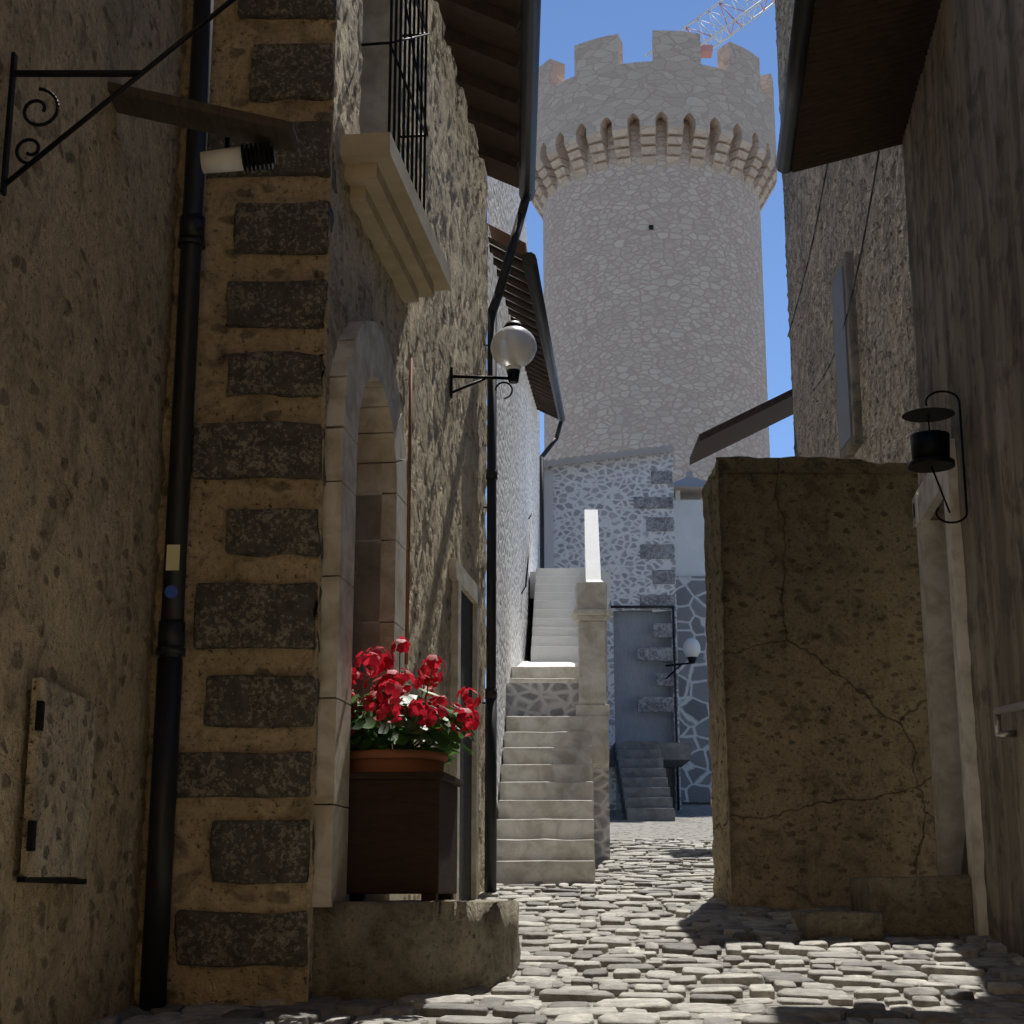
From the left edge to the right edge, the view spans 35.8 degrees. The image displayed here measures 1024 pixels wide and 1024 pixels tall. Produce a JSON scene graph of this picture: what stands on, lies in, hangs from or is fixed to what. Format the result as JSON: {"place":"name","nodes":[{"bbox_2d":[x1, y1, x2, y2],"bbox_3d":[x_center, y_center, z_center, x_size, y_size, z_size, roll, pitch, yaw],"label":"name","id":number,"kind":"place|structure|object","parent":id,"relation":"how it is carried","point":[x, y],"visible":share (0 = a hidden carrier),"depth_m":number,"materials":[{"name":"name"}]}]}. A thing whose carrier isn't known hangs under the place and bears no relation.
{"place":"outdoors","nodes":[
{"label":"outdoors","id":0,"kind":"place"},
{"bbox_2d":[346,462,382,901],"bbox_3d":[-0.940,0.630,8.324,0.280,2.950,1.008,-2,-14,7],"label":"recess door","id":1,"kind":"structure","parent":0,"point":[374,641],"depth_m":8.86,"materials":[{"name":"brown wood"}]},
{"bbox_2d":[506,683,609,859],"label":"stair wall","id":2,"kind":"structure","parent":0,"point":[543,699],"depth_m":16.22,"materials":[{"name":"grey stone"}]},
{"bbox_2d":[154,803,1023,1023],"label":"ground","id":3,"kind":"structure","parent":0,"point":[693,821],"depth_m":9.37,"materials":[{"name":"grey stone"}]},
{"bbox_2d":[0,0,187,1023],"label":"wall","id":4,"kind":"structure","parent":3,"relation":"on","point":[88,214],"depth_m":6.19,"materials":[{"name":"stone"}]},
{"bbox_2d":[16,677,96,883],"bbox_3d":[-1.620,0.988,5.718,0.050,0.682,0.800,0,-14,0],"label":"meter hatch","id":5,"kind":"object","parent":4,"relation":"attached to","point":[60,762],"visible":1,"depth_m":5.62,"materials":[{"name":"stone"}]},
{"bbox_2d":[0,0,235,195],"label":"iron sign bracket","id":6,"kind":"object","parent":4,"relation":"attached to","point":[135,75],"visible":1,"depth_m":5.16,"materials":[{"name":"black metal"}]},
{"bbox_2d":[108,82,297,151],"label":"wooden beam","id":7,"kind":"structure","parent":4,"relation":"attached to","point":[199,116],"depth_m":6.52,"materials":[{"name":"brown wood"}]},
{"bbox_2d":[200,137,275,173],"bbox_3d":[-1.135,-1.480,6.585,0.307,0.156,0.116,0,-14,0],"label":"spot light","id":8,"kind":"object","parent":7,"relation":"attached to","point":[246,158],"visible":1,"depth_m":6.54,"materials":[{"name":"white"}]},
{"bbox_2d":[134,0,336,1005],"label":"building wall","id":9,"kind":"structure","parent":3,"relation":"on","point":[235,38],"depth_m":7.52,"materials":[{"name":"stone"}]},
{"bbox_2d":[139,0,213,1010],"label":"downpipe","id":10,"kind":"object","parent":9,"relation":"attached to","point":[170,650],"visible":0.87,"depth_m":7.32,"materials":[{"name":"black metal"}]},
{"bbox_2d":[165,545,179,597],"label":"stickers","id":11,"kind":"object","parent":10,"relation":"attached to","point":[172,559],"visible":1,"depth_m":7.29,"materials":[{"name":"beige paper"}]},
{"bbox_2d":[174,0,338,966],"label":"quoin stones","id":12,"kind":"object","parent":9,"relation":"attached to","point":[242,615],"visible":0.62,"depth_m":7.44,"materials":[{"name":"grey stone"}]},
{"bbox_2d":[303,0,488,1001],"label":"wall","id":13,"kind":"structure","parent":3,"relation":"on","point":[438,335],"depth_m":10.95,"materials":[{"name":"stone"}]},
{"bbox_2d":[312,321,406,906],"bbox_3d":[-0.883,0.498,8.349,0.335,3.059,1.613,-2,-14,7],"label":"door frame","id":14,"kind":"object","parent":13,"relation":"attached to","point":[361,427],"depth_m":7.87,"materials":[{"name":"beige stone"}]},
{"bbox_2d":[358,0,402,145],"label":"balcony door","id":15,"kind":"structure","parent":13,"relation":"attached to","point":[373,106],"depth_m":10.01,"materials":[{"name":"grey wood"}]},
{"bbox_2d":[340,132,450,302],"bbox_3d":[-0.686,-1.607,9.127,0.360,0.270,1.916,-2,-14,7],"label":"window sill","id":16,"kind":"structure","parent":13,"relation":"attached to","point":[387,206],"depth_m":8.79,"materials":[{"name":"beige stone"}]},
{"bbox_2d":[361,0,429,210],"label":"iron window grille","id":17,"kind":"object","parent":16,"relation":"on","point":[415,65],"visible":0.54,"depth_m":9.38,"materials":[{"name":"black metal"}]},
{"bbox_2d":[405,358,412,664],"bbox_3d":[-0.626,-0.025,9.624,0.020,1.908,0.020,-6,-15,22],"label":"thin pipe","id":18,"kind":"object","parent":13,"relation":"attached to","point":[408,503],"visible":1,"depth_m":9.62,"materials":[{"name":"brown metal"}]},
{"bbox_2d":[448,559,481,900],"bbox_3d":[-0.390,1.679,11.533,0.150,2.481,1.210,-2,-14,7],"label":"door frame","id":19,"kind":"object","parent":13,"relation":"attached to","point":[466,597],"visible":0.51,"depth_m":11.64,"materials":[{"name":"stone"}]},
{"bbox_2d":[400,0,540,200],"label":"roof eave","id":20,"kind":"object","parent":13,"relation":"attached to","point":[494,45],"visible":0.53,"depth_m":12.09,"materials":[{"name":"brown wood"}]},
{"bbox_2d":[450,317,536,398],"bbox_3d":[-0.136,-1.123,11.592,0.634,0.630,0.340,0,-14,0],"label":"street lamp","id":21,"kind":"object","parent":13,"relation":"attached to","point":[513,347],"visible":1,"depth_m":11.51,"materials":[{"name":"white glass"}]},
{"bbox_2d":[312,900,520,1000],"bbox_3d":[-0.438,2.255,8.090,0.970,0.545,1.937,0,-14,0],"label":"door step","id":22,"kind":"structure","parent":3,"relation":"on","point":[393,949],"depth_m":7.23,"materials":[{"name":"beige stone"}]},
{"bbox_2d":[343,771,462,900],"bbox_3d":[-0.585,1.614,7.840,0.600,0.610,0.600,-2,-14,7],"label":"planter box","id":23,"kind":"object","parent":22,"relation":"on","point":[402,832],"visible":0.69,"depth_m":7.58,"materials":[{"name":"brown wood"}]},
{"bbox_2d":[349,749,447,771],"bbox_3d":[-0.585,1.410,7.890,0.530,0.410,0.530,0,-14,0],"label":"planter pot","id":24,"kind":"object","parent":23,"relation":"on","point":[391,760],"visible":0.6,"depth_m":7.71,"materials":[{"name":"brown ceramic"}]},
{"bbox_2d":[350,636,480,763],"bbox_3d":[-0.574,0.926,7.997,0.812,0.633,0.989,12,-18,-41],"label":"geranium plant","id":25,"kind":"object","parent":24,"relation":"in","point":[379,716],"visible":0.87,"depth_m":7.78,"materials":[{"name":"red plant"}]},
{"bbox_2d":[482,195,530,892],"bbox_3d":[-0.041,0.108,13.014,0.452,5.965,0.103,7,-15,-27],"label":"thin downpipe","id":26,"kind":"object","parent":3,"relation":"on","point":[490,861],"visible":0.9,"depth_m":12.81,"materials":[{"name":"black metal"}]},
{"bbox_2d":[486,176,539,813],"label":"wall","id":27,"kind":"structure","parent":3,"relation":"on","point":[518,456],"depth_m":18.05,"materials":[{"name":"white paint"}]},
{"bbox_2d":[487,223,564,567],"bbox_3d":[0.184,-1.236,21.363,0.834,5.645,15.387,-1,-14,3],"label":"roof eave","id":28,"kind":"object","parent":27,"relation":"attached to","point":[524,297],"visible":0.64,"depth_m":17.57,"materials":[{"name":"brown wood"}]},
{"bbox_2d":[521,512,532,593],"bbox_3d":[0.213,0.535,22.149,0.080,1.798,2.926,-1,-14,2],"label":"handrail","id":29,"kind":"object","parent":27,"relation":"attached to","point":[531,515],"visible":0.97,"depth_m":21.94,"materials":[{"name":"black"}]},
{"bbox_2d":[544,452,681,809],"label":"facade wall","id":30,"kind":"structure","parent":27,"relation":"attached to","point":[608,490],"depth_m":30.79,"materials":[{"name":"grey stone"}]},
{"bbox_2d":[544,444,673,467],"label":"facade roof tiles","id":31,"kind":"object","parent":30,"relation":"attached to","point":[605,456],"visible":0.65,"depth_m":30.91,"materials":[{"name":"grey tile"}]},
{"bbox_2d":[634,471,677,711],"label":"quoin stones","id":32,"kind":"object","parent":30,"relation":"attached to","point":[660,630],"visible":1,"depth_m":30.44,"materials":[{"name":"grey stone"}]},
{"bbox_2d":[665,638,700,678],"bbox_3d":[3.244,2.774,30.095,0.680,0.784,0.340,0,-14,0],"label":"wall lamp","id":33,"kind":"object","parent":32,"relation":"attached to","point":[691,648],"visible":1,"depth_m":30.04,"materials":[{"name":"white glass"}]},
{"bbox_2d":[497,666,608,884],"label":"stair steps","id":34,"kind":"structure","parent":3,"relation":"on","point":[545,824],"depth_m":14.51,"materials":[{"name":"beige stone"}]},
{"bbox_2d":[93,838,1023,1023],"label":"cobble paving","id":35,"kind":"structure","parent":3,"relation":"on","point":[954,976],"depth_m":7.90,"materials":[{"name":"stone"}]},
{"bbox_2d":[518,568,610,666],"bbox_3d":[0.737,2.377,23.873,1.456,2.748,12.480,0,-14,0],"label":"stair flight","id":36,"kind":"object","parent":3,"relation":"on","point":[554,642],"visible":0.56,"depth_m":21.82,"materials":[{"name":"grey stone"}]},
{"bbox_2d":[544,470,679,809],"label":"facade doors","id":37,"kind":"structure","parent":3,"relation":"on","point":[634,678],"depth_m":30.32,"materials":[{"name":"grey paint"}]},
{"bbox_2d":[609,741,690,820],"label":"back steps","id":38,"kind":"structure","parent":3,"relation":"on","point":[642,782],"depth_m":26.55,"materials":[{"name":"stone"}]},
{"bbox_2d":[543,118,769,609],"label":"tower shaft","id":39,"kind":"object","parent":3,"relation":"on","point":[657,334],"visible":0.37,"depth_m":44.88,"materials":[{"name":"grey stone"}]},
{"bbox_2d":[531,107,776,219],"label":"corbels","id":40,"kind":"object","parent":39,"relation":"attached to","point":[752,151],"visible":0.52,"depth_m":45.75,"materials":[{"name":"grey stone"}]},
{"bbox_2d":[536,30,776,157],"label":"battlement parapet","id":41,"kind":"structure","parent":40,"relation":"on","point":[674,74],"depth_m":45.84,"materials":[{"name":"grey stone"}]},
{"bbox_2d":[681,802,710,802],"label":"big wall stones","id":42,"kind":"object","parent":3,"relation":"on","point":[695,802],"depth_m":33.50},
{"bbox_2d":[775,0,794,442],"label":"end wall","id":43,"kind":"structure","parent":3,"relation":"on","point":[785,235],"depth_m":21.41,"materials":[{"name":"grey stone"}]},
{"bbox_2d":[716,456,937,909],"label":"stone wall","id":44,"kind":"structure","parent":3,"relation":"on","point":[830,793],"depth_m":11.62,"materials":[{"name":"stone"}]},
{"bbox_2d":[702,458,732,905],"bbox_3d":[1.550,1.445,11.998,0.001,3.585,1.000,0,-14,0],"label":"wall side","id":45,"kind":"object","parent":44,"relation":"attached to","point":[721,842],"depth_m":12.00,"materials":[{"name":"stone"}]},
{"bbox_2d":[716,472,896,473],"bbox_3d":[2.315,-0.224,12.467,1.530,0.080,0.877,0,-14,0],"label":"coping","id":46,"kind":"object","parent":44,"relation":"attached to","point":[843,473],"depth_m":12.04,"materials":[{"name":"stone"}]},
{"bbox_2d":[775,0,923,485],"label":"wall","id":47,"kind":"structure","parent":3,"relation":"on","point":[887,354],"depth_m":15.26,"materials":[{"name":"grey stone"}]},
{"bbox_2d":[690,389,792,464],"bbox_3d":[3.697,-1.431,21.958,2.382,1.295,1.200,0,-14,0],"label":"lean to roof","id":48,"kind":"object","parent":47,"relation":"attached to","point":[729,432],"visible":0.64,"depth_m":21.68,"materials":[{"name":"brown wood"}]},
{"bbox_2d":[787,150,879,393],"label":"wall wires","id":49,"kind":"object","parent":47,"relation":"attached to","point":[859,256],"depth_m":15.07,"materials":[{"name":"black paint"}]},
{"bbox_2d":[831,252,862,458],"bbox_3d":[3.214,-1.479,15.281,0.095,1.900,0.700,0,-14,0],"label":"blind window","id":50,"kind":"structure","parent":47,"relation":"attached to","point":[848,390],"depth_m":15.10,"materials":[{"name":"grey"}]},
{"bbox_2d":[902,145,923,477],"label":"end wall","id":51,"kind":"structure","parent":47,"relation":"attached to","point":[914,333],"depth_m":11.64,"materials":[{"name":"grey stone"}]},
{"bbox_2d":[791,875,974,940],"bbox_3d":[2.306,2.477,9.958,1.039,0.379,1.514,-1,-14,6],"label":"stone ledge","id":52,"kind":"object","parent":3,"relation":"on","point":[905,906],"depth_m":9.49,"materials":[{"name":"stone"}]},
{"bbox_2d":[915,438,988,935],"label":"door frame","id":53,"kind":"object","parent":3,"relation":"on","point":[956,797],"depth_m":10.68,"materials":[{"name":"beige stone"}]},
{"bbox_2d":[912,495,918,526],"bbox_3d":[2.869,-0.007,11.289,0.024,0.200,0.160,-1,-14,6],"label":"house number plaque","id":54,"kind":"object","parent":53,"relation":"attached to","point":[915,507],"visible":1,"depth_m":11.23,"materials":[{"name":"white"}]},
{"bbox_2d":[902,0,1023,956],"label":"wall","id":55,"kind":"structure","parent":3,"relation":"on","point":[963,146],"depth_m":9.06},
{"bbox_2d":[776,0,941,173],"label":"roof eave","id":56,"kind":"object","parent":55,"relation":"attached to","point":[854,70],"visible":0.65,"depth_m":10.77,"materials":[{"name":"brown wood"}]},
{"bbox_2d":[902,390,967,523],"bbox_3d":[2.554,-0.337,9.676,0.316,0.844,0.316,-13,-19,43],"label":"wall lantern","id":57,"kind":"object","parent":55,"relation":"attached to","point":[930,450],"visible":1,"depth_m":9.63,"materials":[{"name":"black metal"}]},
{"bbox_2d":[993,701,1023,737],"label":"steel handrail","id":58,"kind":"object","parent":55,"relation":"attached to","point":[999,732],"visible":1,"depth_m":8.40,"materials":[{"name":"grey metal"}]},
{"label":"facade side","id":59,"kind":"object","parent":3,"relation":"on","visible":0},
{"bbox_2d":[673,471,705,575],"bbox_3d":[3.874,0.806,34.240,1.373,3.467,1.373,0,-14,0],"label":"chimney","id":60,"kind":"object","parent":59,"relation":"attached to","point":[689,531],"visible":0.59,"depth_m":33.94,"materials":[{"name":"white paint"}]},
{"bbox_2d":[671,576,711,801],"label":"stone wall","id":61,"kind":"structure","parent":59,"relation":"attached to","point":[696,784],"depth_m":33.04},
{"bbox_2d":[572,582,610,716],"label":"stair pillar","id":62,"kind":"structure","parent":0,"point":[591,614],"depth_m":16.10,"materials":[{"name":"beige stone"}]},
{"bbox_2d":[584,510,607,685],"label":"stair parapet","id":63,"kind":"structure","parent":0,"point":[592,555],"depth_m":22.00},
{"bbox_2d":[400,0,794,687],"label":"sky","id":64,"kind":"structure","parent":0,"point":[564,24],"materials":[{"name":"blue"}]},
{"bbox_2d":[646,0,774,57],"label":"crane jib","id":65,"kind":"object","parent":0,"point":[706,51],"visible":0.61,"depth_m":68.86,"materials":[{"name":"white metal"}]}
]}

